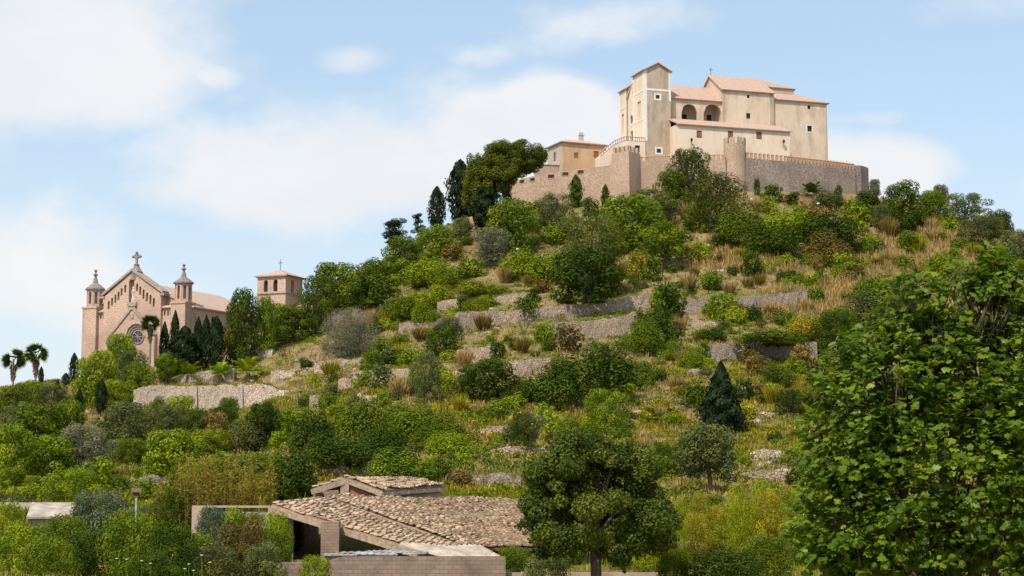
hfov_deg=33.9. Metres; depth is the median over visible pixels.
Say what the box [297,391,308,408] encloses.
shrub
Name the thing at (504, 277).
grass tussock
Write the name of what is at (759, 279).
grass tussock
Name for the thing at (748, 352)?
shrub
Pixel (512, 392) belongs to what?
grass tussock
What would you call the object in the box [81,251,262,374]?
parish church
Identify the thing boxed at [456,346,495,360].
terrace wall
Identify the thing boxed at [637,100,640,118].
window
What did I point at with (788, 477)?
shrub
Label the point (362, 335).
mastic mound
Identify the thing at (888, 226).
grass tussock
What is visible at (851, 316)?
bushy tree
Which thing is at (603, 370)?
mastic mound
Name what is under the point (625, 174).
bastion
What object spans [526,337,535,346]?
shrub
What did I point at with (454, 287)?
shrub
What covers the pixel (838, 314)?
olive tree
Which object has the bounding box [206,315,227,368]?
cypress
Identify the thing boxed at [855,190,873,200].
shrub
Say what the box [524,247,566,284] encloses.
mastic mound
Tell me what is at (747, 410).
shrub
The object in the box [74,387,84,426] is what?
cypress
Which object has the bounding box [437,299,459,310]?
terrace wall
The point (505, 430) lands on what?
shrub
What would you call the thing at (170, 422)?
olive tree
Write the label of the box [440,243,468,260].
shrub
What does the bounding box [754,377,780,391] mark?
shrub
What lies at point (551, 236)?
shrub
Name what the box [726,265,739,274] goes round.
shrub
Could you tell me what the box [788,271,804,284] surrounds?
shrub
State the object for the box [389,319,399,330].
shrub
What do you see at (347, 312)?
shrub
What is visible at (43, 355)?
fan palm
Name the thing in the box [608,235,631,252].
shrub
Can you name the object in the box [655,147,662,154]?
window
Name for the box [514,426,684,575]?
round tree
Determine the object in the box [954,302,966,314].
shrub
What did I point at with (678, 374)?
shrub
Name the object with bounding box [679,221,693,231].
shrub
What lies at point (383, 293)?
bushy tree
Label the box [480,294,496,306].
shrub
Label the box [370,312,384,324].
grass tussock
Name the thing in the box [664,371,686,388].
grass tussock
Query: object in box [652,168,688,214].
bushy tree
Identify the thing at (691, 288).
shrub
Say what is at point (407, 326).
terrace wall
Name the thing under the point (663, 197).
olive tree
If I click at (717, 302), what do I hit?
shrub
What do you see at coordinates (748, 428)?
shrub
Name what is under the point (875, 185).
broadleaf tree
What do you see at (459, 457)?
shrub
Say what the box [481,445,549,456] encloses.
terrace wall
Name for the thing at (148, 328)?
fan palm
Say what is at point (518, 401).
shrub
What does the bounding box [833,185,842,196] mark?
shrub
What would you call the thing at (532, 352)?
shrub
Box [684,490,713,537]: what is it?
leafy bush
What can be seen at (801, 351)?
shrub
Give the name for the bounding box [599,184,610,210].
cypress
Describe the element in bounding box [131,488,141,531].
lamp post
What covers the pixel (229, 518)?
leafy bush
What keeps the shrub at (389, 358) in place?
on the ground at (346, 545)
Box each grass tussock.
[320,358,342,376]
[341,371,355,377]
[364,308,375,318]
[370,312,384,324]
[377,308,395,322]
[386,374,412,396]
[391,341,411,354]
[411,326,428,341]
[450,392,471,411]
[453,347,476,365]
[456,419,475,435]
[472,313,493,330]
[494,264,516,282]
[503,385,522,402]
[512,335,531,353]
[521,275,534,286]
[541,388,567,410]
[563,402,574,410]
[622,282,632,291]
[634,435,653,446]
[650,403,666,418]
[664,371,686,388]
[672,315,688,330]
[674,347,687,359]
[677,198,696,219]
[677,411,686,422]
[679,272,699,288]
[683,242,693,254]
[688,265,700,276]
[705,234,720,244]
[721,280,736,294]
[724,302,745,315]
[733,245,747,258]
[741,275,755,288]
[749,195,766,210]
[754,272,767,285]
[756,321,764,328]
[761,382,785,404]
[764,304,776,313]
[798,297,813,312]
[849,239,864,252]
[868,231,884,241]
[875,215,901,236]
[879,249,896,261]
[901,263,922,273]
[902,269,915,276]
[904,232,928,254]
[920,216,939,229]
[923,223,943,241]
[931,213,943,221]
[943,301,957,316]
[964,241,978,256]
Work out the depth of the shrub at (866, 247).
346.54 m
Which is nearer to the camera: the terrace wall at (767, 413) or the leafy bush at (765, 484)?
the leafy bush at (765, 484)
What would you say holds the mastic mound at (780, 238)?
on the ground at (346, 545)
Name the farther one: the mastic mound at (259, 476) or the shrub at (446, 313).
the shrub at (446, 313)
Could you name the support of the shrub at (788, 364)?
on the ground at (346, 545)
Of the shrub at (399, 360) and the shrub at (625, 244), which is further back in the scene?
the shrub at (625, 244)
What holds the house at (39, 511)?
on the ground at (346, 545)
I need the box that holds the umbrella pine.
[460,138,547,219]
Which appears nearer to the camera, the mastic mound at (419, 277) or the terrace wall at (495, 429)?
the terrace wall at (495, 429)
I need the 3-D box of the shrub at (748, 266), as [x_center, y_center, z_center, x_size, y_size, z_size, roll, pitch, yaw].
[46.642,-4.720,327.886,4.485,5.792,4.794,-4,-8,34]
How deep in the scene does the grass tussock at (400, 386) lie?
217.57 m
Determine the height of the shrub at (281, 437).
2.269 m
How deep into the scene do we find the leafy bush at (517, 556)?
94.40 m
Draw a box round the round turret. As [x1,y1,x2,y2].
[723,137,745,191]
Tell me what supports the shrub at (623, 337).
on the ground at (346, 545)
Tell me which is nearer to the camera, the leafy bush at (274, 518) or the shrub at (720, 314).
the leafy bush at (274, 518)
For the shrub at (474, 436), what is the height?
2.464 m
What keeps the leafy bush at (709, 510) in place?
on the ground at (346, 545)
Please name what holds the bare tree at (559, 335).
on the ground at (346, 545)
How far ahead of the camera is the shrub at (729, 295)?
297.27 m
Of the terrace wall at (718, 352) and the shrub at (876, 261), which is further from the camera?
the shrub at (876, 261)
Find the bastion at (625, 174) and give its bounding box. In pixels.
[609,145,640,200]
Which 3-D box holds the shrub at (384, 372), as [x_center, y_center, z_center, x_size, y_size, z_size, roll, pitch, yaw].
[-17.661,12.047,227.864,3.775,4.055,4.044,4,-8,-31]
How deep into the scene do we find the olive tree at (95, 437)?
150.27 m
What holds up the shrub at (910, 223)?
on the ground at (346, 545)
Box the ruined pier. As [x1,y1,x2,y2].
[467,216,475,233]
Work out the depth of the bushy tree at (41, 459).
147.83 m
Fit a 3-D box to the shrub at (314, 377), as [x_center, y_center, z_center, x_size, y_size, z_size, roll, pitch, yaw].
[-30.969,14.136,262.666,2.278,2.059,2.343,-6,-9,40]
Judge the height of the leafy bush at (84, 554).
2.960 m
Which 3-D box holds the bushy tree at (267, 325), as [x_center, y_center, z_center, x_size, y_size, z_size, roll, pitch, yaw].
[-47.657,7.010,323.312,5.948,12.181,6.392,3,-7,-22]
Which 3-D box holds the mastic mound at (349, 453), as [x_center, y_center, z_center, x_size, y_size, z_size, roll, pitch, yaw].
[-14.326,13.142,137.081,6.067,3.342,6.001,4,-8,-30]
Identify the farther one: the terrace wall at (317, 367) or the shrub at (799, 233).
the shrub at (799, 233)
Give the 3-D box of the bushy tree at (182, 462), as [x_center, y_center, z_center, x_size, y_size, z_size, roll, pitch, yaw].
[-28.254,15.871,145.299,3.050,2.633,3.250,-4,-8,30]
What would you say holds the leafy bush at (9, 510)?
on the ground at (346, 545)
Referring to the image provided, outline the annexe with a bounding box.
[534,164,558,175]
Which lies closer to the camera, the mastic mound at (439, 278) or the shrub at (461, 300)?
the shrub at (461, 300)
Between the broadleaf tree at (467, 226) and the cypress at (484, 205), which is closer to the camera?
the broadleaf tree at (467, 226)
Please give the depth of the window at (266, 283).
366.95 m
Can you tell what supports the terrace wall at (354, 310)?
on the ground at (346, 545)
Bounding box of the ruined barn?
[270,493,568,571]
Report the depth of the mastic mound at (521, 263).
336.46 m
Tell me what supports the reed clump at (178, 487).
on the ground at (346, 545)
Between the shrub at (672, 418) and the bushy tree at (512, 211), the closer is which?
the shrub at (672, 418)
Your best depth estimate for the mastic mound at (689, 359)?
243.13 m
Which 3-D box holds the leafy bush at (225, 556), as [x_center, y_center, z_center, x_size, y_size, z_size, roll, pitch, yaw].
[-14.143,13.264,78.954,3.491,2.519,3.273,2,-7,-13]
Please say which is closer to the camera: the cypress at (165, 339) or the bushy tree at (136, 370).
the bushy tree at (136, 370)
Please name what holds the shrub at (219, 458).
on the ground at (346, 545)
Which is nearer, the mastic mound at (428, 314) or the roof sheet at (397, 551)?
the roof sheet at (397, 551)
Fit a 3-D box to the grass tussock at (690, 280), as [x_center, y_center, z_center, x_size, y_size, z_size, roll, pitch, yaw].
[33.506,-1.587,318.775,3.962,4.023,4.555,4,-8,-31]
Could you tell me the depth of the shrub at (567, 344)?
258.91 m
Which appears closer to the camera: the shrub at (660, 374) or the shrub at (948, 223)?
the shrub at (660, 374)
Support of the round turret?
on the ground at (346, 545)
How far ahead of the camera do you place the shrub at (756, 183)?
393.61 m
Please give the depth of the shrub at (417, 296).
318.47 m
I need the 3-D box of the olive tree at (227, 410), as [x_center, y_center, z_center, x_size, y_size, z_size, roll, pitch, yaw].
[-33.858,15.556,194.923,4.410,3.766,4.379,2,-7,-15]
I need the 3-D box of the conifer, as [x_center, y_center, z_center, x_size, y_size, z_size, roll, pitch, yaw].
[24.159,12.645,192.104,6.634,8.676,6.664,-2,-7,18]
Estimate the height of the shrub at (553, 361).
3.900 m
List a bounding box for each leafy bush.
[0,501,26,558]
[0,520,49,575]
[14,535,81,575]
[28,513,97,575]
[40,465,103,514]
[57,488,134,543]
[60,525,131,575]
[95,508,170,575]
[127,550,182,575]
[139,519,199,575]
[154,485,190,533]
[173,543,247,575]
[176,533,217,575]
[194,502,228,560]
[205,506,252,554]
[208,516,275,575]
[230,509,265,565]
[243,539,288,575]
[258,523,294,562]
[261,508,296,561]
[294,520,304,554]
[298,554,332,575]
[497,545,532,571]
[521,553,570,575]
[532,528,585,565]
[586,516,642,568]
[631,550,668,571]
[655,550,693,575]
[664,520,693,569]
[673,499,696,540]
[674,546,766,575]
[676,510,713,563]
[680,493,731,520]
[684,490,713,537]
[693,504,730,551]
[708,515,741,551]
[709,501,747,546]
[724,483,756,566]
[739,499,764,540]
[741,534,795,575]
[745,475,781,563]
[747,488,792,569]
[765,485,805,560]
[787,478,823,552]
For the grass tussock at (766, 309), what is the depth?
293.04 m
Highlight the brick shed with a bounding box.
[310,475,445,498]
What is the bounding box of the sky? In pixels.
[0,0,1023,386]
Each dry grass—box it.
[2,568,127,575]
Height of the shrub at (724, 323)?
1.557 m
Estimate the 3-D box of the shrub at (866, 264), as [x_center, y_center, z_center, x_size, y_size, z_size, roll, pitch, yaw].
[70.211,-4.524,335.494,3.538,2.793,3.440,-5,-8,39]
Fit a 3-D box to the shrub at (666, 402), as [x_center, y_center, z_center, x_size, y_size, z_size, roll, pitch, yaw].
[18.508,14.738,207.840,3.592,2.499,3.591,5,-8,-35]
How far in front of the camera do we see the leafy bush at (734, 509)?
97.96 m
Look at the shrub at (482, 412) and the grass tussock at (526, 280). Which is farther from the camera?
the grass tussock at (526, 280)
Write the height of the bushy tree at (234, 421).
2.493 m
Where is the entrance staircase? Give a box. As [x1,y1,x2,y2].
[595,136,644,166]
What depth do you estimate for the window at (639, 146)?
405.78 m
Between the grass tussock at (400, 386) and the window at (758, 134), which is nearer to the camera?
the grass tussock at (400, 386)
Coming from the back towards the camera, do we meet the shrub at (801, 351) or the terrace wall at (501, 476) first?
the shrub at (801, 351)
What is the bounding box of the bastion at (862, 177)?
[854,165,868,193]
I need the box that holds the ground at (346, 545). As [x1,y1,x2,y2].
[0,191,1023,575]
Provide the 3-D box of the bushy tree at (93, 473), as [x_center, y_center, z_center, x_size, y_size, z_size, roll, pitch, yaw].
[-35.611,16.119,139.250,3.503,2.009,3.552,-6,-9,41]
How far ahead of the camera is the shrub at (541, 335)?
269.59 m
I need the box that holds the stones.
[8,219,1022,524]
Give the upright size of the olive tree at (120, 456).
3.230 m
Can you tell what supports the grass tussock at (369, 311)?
on the ground at (346, 545)
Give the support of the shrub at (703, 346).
on the ground at (346, 545)
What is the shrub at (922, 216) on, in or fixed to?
on the ground at (346, 545)
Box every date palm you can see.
[172,360,202,382]
[199,362,241,382]
[224,356,272,381]
[798,182,828,197]
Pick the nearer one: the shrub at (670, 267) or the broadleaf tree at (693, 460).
the broadleaf tree at (693, 460)
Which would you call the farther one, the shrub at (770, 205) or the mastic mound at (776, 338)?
the shrub at (770, 205)
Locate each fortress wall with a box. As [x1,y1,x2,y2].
[504,165,610,203]
[640,154,725,195]
[745,151,855,194]
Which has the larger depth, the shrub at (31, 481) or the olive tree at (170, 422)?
the olive tree at (170, 422)
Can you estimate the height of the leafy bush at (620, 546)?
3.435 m
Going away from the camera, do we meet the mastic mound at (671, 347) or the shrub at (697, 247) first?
the mastic mound at (671, 347)
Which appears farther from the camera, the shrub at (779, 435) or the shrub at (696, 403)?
the shrub at (696, 403)
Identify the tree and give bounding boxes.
[0,382,35,421]
[0,402,35,446]
[0,421,36,483]
[0,467,28,487]
[6,402,80,446]
[16,379,50,406]
[18,434,86,481]
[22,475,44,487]
[35,384,70,408]
[49,398,87,445]
[53,423,119,479]
[64,470,104,488]
[70,349,121,408]
[84,423,118,448]
[88,400,157,462]
[96,378,134,411]
[103,332,137,379]
[110,438,150,466]
[116,349,151,384]
[123,361,157,392]
[124,411,157,428]
[133,428,201,478]
[151,402,188,444]
[154,352,179,385]
[165,394,197,424]
[165,464,188,487]
[166,456,198,473]
[178,408,207,451]
[179,461,212,488]
[191,428,230,457]
[201,410,230,449]
[206,406,237,428]
[218,395,239,420]
[219,470,245,493]
[224,287,260,367]
[231,419,247,432]
[245,401,283,447]
[248,293,277,350]
[264,303,285,324]
[269,305,320,341]
[277,407,316,435]
[297,270,338,334]
[309,261,365,314]
[346,257,405,305]
[348,281,376,308]
[380,234,428,275]
[381,218,407,245]
[406,350,444,402]
[410,213,425,236]
[415,223,461,258]
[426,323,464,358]
[432,316,462,331]
[450,215,475,241]
[451,357,520,399]
[471,226,510,267]
[486,196,539,253]
[509,410,539,446]
[514,315,532,339]
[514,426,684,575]
[522,408,549,454]
[531,191,578,239]
[545,243,626,304]
[548,309,576,346]
[558,210,629,293]
[595,192,669,246]
[628,187,680,222]
[638,218,694,269]
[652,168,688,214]
[664,147,712,205]
[672,421,739,492]
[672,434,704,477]
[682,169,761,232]
[747,336,763,352]
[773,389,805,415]
[779,240,1023,575]
[810,308,853,353]
[819,305,865,344]
[866,179,881,196]
[868,204,891,227]
[874,179,928,223]
[916,190,950,216]
[933,184,948,205]
[939,192,994,225]
[956,213,1006,248]
[986,208,1014,232]
[990,229,1023,264]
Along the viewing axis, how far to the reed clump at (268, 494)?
105.85 m
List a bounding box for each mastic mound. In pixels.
[71,390,91,402]
[138,501,162,516]
[140,395,166,424]
[220,333,246,347]
[226,419,265,452]
[248,472,268,495]
[258,446,323,503]
[287,405,338,454]
[302,430,374,468]
[327,394,386,444]
[344,323,372,343]
[357,423,421,470]
[364,444,440,480]
[372,402,440,444]
[376,294,419,321]
[400,255,453,286]
[408,409,471,452]
[411,297,437,323]
[414,454,455,481]
[415,284,456,304]
[425,430,471,457]
[427,263,459,288]
[453,278,510,296]
[461,296,490,311]
[497,244,544,279]
[498,375,538,402]
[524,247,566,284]
[525,353,594,408]
[549,341,639,399]
[553,417,604,438]
[608,357,656,384]
[625,318,665,355]
[630,305,685,351]
[651,441,672,461]
[656,339,695,359]
[675,349,709,368]
[693,324,728,340]
[713,207,765,246]
[730,329,809,345]
[740,224,802,253]
[758,204,815,234]
[758,363,798,386]
[780,315,822,339]
[784,381,819,399]
[797,206,866,249]
[800,228,855,262]
[811,191,847,209]
[845,288,899,331]
[848,272,913,305]
[917,252,962,277]
[949,261,985,285]
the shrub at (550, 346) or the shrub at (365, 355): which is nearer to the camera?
the shrub at (550, 346)
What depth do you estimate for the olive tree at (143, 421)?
228.98 m
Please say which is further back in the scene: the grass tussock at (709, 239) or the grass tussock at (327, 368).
the grass tussock at (709, 239)
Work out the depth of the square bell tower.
366.09 m
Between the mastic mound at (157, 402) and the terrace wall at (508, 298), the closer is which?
the mastic mound at (157, 402)
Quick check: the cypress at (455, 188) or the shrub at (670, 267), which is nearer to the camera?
the shrub at (670, 267)
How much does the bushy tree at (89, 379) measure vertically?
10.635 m
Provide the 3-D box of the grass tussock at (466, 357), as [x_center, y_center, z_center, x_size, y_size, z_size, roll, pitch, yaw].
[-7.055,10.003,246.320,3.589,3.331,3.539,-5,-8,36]
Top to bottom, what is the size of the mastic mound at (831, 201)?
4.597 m
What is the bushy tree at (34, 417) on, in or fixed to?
on the ground at (346, 545)
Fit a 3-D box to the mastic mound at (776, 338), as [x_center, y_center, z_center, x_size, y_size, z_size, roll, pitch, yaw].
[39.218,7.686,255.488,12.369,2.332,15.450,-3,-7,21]
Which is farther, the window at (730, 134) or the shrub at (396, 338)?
the window at (730, 134)
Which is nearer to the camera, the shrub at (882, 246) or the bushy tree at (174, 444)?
the bushy tree at (174, 444)
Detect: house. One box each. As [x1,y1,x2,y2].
[6,502,75,527]
[546,132,607,171]
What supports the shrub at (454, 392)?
on the ground at (346, 545)
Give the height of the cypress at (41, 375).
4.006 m
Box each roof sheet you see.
[323,553,356,555]
[338,551,384,553]
[354,552,397,555]
[383,550,417,552]
[403,551,428,553]
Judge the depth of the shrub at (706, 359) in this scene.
248.97 m
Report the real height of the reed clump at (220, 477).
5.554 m
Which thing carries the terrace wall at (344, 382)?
on the ground at (346, 545)
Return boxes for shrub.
[80,454,117,490]
[99,429,122,444]
[109,474,132,491]
[131,477,154,500]
[205,462,215,473]
[210,451,236,467]
[213,453,236,474]
[229,452,268,475]
[268,430,289,450]
[268,473,300,503]
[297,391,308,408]
[299,357,313,367]
[308,373,320,383]
[317,390,335,409]
[320,340,330,348]
[321,384,340,396]
[325,373,338,382]
[325,404,343,416]
[342,307,352,317]
[345,390,357,406]
[350,371,374,389]
[358,300,377,317]
[358,346,377,364]
[358,364,374,371]
[364,319,383,335]
[364,350,381,363]
[366,352,377,364]
[368,362,395,389]
[370,391,392,408]
[371,335,394,350]
[375,346,402,365]
[379,316,392,329]
[385,390,401,400]
[388,332,409,345]
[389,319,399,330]
[396,351,414,365]
[401,345,429,364]
[407,289,424,305]
[408,363,421,383]
[420,299,436,309]
[421,339,435,348]
[430,365,450,375]
[434,369,460,392]
[437,349,457,362]
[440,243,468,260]
[440,310,455,328]
[442,283,457,288]
[442,443,464,455]
[445,468,475,488]
[446,388,461,395]
[447,392,463,401]
[451,265,470,281]
[453,452,474,467]
[456,294,470,310]
[457,257,468,267]
[457,257,480,276]
[460,236,472,245]
[460,425,481,443]
[463,257,488,276]
[465,422,479,433]
[465,440,486,450]
[468,450,480,458]
[472,405,494,417]
[473,415,489,423]
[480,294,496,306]
[484,334,497,343]
[487,397,517,418]
[489,339,505,358]
[490,432,503,440]
[492,328,499,335]
[492,410,505,420]
[498,421,521,440]
[499,391,528,409]
[502,334,513,342]
[509,340,515,350]
[509,404,519,411]
[512,294,537,316]
[520,471,526,487]
[526,201,539,213]
[526,287,541,302]
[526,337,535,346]
[530,275,553,291]
[530,350,542,356]
[531,401,561,429]
[534,318,555,342]
[540,222,569,244]
[541,339,558,351]
[542,432,552,442]
[545,352,562,372]
[554,322,584,352]
[581,387,632,437]
[582,197,600,215]
[602,234,623,252]
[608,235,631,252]
[615,382,635,404]
[615,417,633,431]
[618,333,634,351]
[618,408,638,418]
[622,249,647,278]
[623,239,635,252]
[626,372,646,391]
[628,275,640,284]
[631,399,642,405]
[633,279,648,288]
[637,403,661,422]
[640,256,664,281]
[647,367,668,380]
[648,287,659,307]
[649,280,687,320]
[654,397,675,414]
[654,455,677,478]
[661,412,684,423]
[662,412,678,421]
[666,263,677,272]
[667,369,687,380]
[668,446,680,459]
[670,384,685,395]
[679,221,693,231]
[680,380,706,407]
[683,203,708,224]
[686,284,696,294]
[686,334,703,341]
[687,241,713,261]
[691,393,707,412]
[695,338,710,358]
[696,365,712,378]
[698,223,710,232]
[699,354,713,364]
[700,270,722,288]
[701,294,714,316]
[703,280,722,290]
[705,294,735,319]
[708,232,732,250]
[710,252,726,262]
[716,321,732,328]
[717,303,735,320]
[722,293,738,307]
[724,305,748,324]
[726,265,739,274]
[733,455,751,467]
[734,378,755,400]
[734,414,750,433]
[737,342,764,364]
[738,404,758,428]
[740,250,762,275]
[741,303,763,321]
[743,354,772,376]
[744,381,765,397]
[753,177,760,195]
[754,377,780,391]
[755,317,765,324]
[755,387,784,402]
[756,195,780,213]
[759,183,783,201]
[759,258,775,271]
[764,246,781,257]
[767,429,782,439]
[768,436,778,444]
[770,306,788,323]
[774,310,798,328]
[775,265,796,281]
[776,252,795,264]
[779,442,810,464]
[781,191,802,204]
[781,278,790,285]
[781,353,810,373]
[782,244,807,257]
[784,469,802,484]
[787,455,804,468]
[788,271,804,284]
[789,333,806,343]
[789,343,817,369]
[790,428,808,436]
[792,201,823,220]
[794,223,808,241]
[800,251,816,264]
[800,273,822,287]
[803,284,824,301]
[803,403,824,414]
[806,365,828,382]
[808,254,824,270]
[815,268,830,281]
[815,337,829,356]
[817,350,848,370]
[819,247,833,261]
[822,258,834,267]
[828,266,845,278]
[831,252,855,274]
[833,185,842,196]
[836,269,857,278]
[837,198,874,227]
[838,292,853,301]
[846,264,864,276]
[852,222,869,234]
[852,257,864,265]
[854,240,872,253]
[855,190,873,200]
[855,233,884,248]
[856,188,880,208]
[857,258,873,270]
[869,257,883,267]
[871,242,886,251]
[871,332,883,345]
[892,213,917,230]
[893,254,914,268]
[896,230,924,252]
[913,212,927,227]
[940,213,964,230]
[940,228,948,240]
[942,248,965,261]
[949,235,971,251]
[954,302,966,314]
[970,242,984,255]
[987,239,1015,270]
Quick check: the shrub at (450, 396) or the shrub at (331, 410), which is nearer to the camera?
the shrub at (331, 410)
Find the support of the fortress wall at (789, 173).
on the ground at (346, 545)
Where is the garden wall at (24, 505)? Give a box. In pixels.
[0,496,34,511]
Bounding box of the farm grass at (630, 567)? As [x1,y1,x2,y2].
[0,480,1014,575]
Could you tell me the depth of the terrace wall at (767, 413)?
208.07 m
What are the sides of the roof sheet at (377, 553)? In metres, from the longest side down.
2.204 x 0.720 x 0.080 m
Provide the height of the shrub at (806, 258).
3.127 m
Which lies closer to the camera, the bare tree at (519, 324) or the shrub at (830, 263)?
the bare tree at (519, 324)
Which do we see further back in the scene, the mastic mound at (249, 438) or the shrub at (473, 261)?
the shrub at (473, 261)
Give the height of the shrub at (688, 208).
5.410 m
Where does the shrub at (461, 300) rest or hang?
on the ground at (346, 545)
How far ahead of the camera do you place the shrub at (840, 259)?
327.54 m
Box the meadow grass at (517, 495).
[0,343,1022,561]
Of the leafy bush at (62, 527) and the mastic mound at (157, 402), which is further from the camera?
the mastic mound at (157, 402)
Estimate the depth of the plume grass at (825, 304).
335.15 m
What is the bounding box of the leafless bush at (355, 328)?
[316,305,381,359]
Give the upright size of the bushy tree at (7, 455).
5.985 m
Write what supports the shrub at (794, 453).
on the ground at (346, 545)
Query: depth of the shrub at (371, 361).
261.84 m
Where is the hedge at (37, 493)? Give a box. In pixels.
[0,483,62,501]
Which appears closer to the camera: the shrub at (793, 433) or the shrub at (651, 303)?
the shrub at (793, 433)
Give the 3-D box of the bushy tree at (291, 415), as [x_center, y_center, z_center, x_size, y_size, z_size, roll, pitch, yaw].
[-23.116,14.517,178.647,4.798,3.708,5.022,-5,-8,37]
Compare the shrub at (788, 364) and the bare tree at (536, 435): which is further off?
the shrub at (788, 364)
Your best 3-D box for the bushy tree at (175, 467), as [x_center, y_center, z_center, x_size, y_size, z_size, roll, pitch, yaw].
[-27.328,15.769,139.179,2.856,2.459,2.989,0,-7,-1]
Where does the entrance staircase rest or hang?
on the ground at (346, 545)
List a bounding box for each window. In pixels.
[132,330,143,343]
[265,281,267,291]
[594,151,598,157]
[621,113,623,132]
[629,113,632,126]
[634,144,640,152]
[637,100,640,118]
[654,93,660,100]
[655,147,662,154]
[696,130,701,137]
[728,131,732,137]
[756,131,761,138]
[806,125,812,132]
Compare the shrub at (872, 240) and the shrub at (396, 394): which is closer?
the shrub at (396, 394)
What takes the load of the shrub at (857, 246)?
on the ground at (346, 545)
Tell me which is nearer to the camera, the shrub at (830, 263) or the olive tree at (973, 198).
the shrub at (830, 263)
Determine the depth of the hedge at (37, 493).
123.87 m
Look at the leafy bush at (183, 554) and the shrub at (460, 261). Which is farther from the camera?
the shrub at (460, 261)
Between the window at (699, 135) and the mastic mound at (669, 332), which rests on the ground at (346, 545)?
the mastic mound at (669, 332)
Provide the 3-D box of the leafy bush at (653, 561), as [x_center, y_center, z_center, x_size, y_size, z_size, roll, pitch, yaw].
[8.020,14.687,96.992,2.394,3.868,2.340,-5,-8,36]
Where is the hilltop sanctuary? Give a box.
[617,62,829,163]
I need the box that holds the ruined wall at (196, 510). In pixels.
[191,505,271,543]
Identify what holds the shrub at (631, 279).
on the ground at (346, 545)
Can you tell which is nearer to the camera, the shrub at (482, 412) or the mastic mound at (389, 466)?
the mastic mound at (389, 466)
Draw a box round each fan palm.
[1,347,27,384]
[22,342,48,380]
[139,314,160,363]
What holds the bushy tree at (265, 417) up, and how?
on the ground at (346, 545)
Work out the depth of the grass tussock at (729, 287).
311.28 m
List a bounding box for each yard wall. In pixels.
[274,556,505,575]
[506,572,669,575]
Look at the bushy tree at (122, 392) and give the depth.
266.93 m
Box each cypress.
[38,366,43,382]
[53,379,60,400]
[61,373,69,384]
[68,353,79,384]
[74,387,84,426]
[95,379,108,414]
[158,321,170,378]
[168,325,201,373]
[169,310,179,375]
[192,316,203,371]
[200,314,212,370]
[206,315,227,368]
[426,186,446,227]
[443,159,466,220]
[458,191,476,219]
[464,180,503,227]
[501,187,512,208]
[567,174,584,207]
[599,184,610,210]
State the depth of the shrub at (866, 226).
363.21 m
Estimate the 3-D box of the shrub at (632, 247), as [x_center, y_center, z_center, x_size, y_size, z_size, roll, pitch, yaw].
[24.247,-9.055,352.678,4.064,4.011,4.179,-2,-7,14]
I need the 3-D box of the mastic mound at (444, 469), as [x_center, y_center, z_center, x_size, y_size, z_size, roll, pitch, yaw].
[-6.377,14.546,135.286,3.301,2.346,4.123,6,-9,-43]
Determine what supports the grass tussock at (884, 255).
on the ground at (346, 545)
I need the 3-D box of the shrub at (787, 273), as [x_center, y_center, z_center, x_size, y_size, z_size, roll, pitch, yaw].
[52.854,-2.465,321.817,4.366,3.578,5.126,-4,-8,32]
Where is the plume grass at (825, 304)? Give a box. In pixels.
[678,193,1012,322]
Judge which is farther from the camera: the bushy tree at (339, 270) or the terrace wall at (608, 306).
the bushy tree at (339, 270)
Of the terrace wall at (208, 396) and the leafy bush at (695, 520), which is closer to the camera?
the leafy bush at (695, 520)
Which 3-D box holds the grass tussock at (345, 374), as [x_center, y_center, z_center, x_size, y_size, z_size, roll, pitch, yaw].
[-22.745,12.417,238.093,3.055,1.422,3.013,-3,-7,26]
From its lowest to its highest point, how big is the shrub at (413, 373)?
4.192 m
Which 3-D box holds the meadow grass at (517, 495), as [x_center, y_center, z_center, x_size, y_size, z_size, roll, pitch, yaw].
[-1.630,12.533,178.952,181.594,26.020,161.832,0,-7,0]
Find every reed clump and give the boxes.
[151,471,196,525]
[172,453,219,524]
[173,478,227,529]
[185,445,241,508]
[210,450,260,511]
[214,479,257,511]
[237,459,282,511]
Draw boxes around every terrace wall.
[116,474,168,487]
[133,384,297,410]
[170,368,236,383]
[227,347,274,361]
[270,367,313,381]
[305,457,368,476]
[309,395,319,408]
[314,358,363,373]
[338,368,414,390]
[352,303,389,319]
[357,394,379,405]
[399,321,441,332]
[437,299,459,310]
[449,370,487,375]
[454,293,650,330]
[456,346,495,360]
[471,472,520,486]
[475,425,510,435]
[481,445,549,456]
[493,292,528,304]
[504,358,549,375]
[549,311,636,340]
[650,369,699,374]
[677,540,796,557]
[679,298,706,315]
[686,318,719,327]
[705,341,816,360]
[725,470,787,481]
[734,291,806,307]
[743,449,788,461]
[752,411,799,416]
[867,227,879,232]
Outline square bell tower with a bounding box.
[254,259,304,311]
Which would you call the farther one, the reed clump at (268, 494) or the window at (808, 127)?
the window at (808, 127)
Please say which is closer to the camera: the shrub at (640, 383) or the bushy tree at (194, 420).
the bushy tree at (194, 420)
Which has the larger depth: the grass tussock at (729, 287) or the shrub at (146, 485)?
the grass tussock at (729, 287)
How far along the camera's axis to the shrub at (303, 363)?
295.89 m
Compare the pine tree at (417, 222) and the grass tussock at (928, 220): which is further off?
the pine tree at (417, 222)
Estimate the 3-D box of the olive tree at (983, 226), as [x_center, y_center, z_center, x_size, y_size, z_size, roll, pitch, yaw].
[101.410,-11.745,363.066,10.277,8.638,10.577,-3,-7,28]
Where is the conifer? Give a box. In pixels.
[695,361,751,431]
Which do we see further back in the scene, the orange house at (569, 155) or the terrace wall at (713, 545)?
the orange house at (569, 155)
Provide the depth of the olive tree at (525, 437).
161.96 m

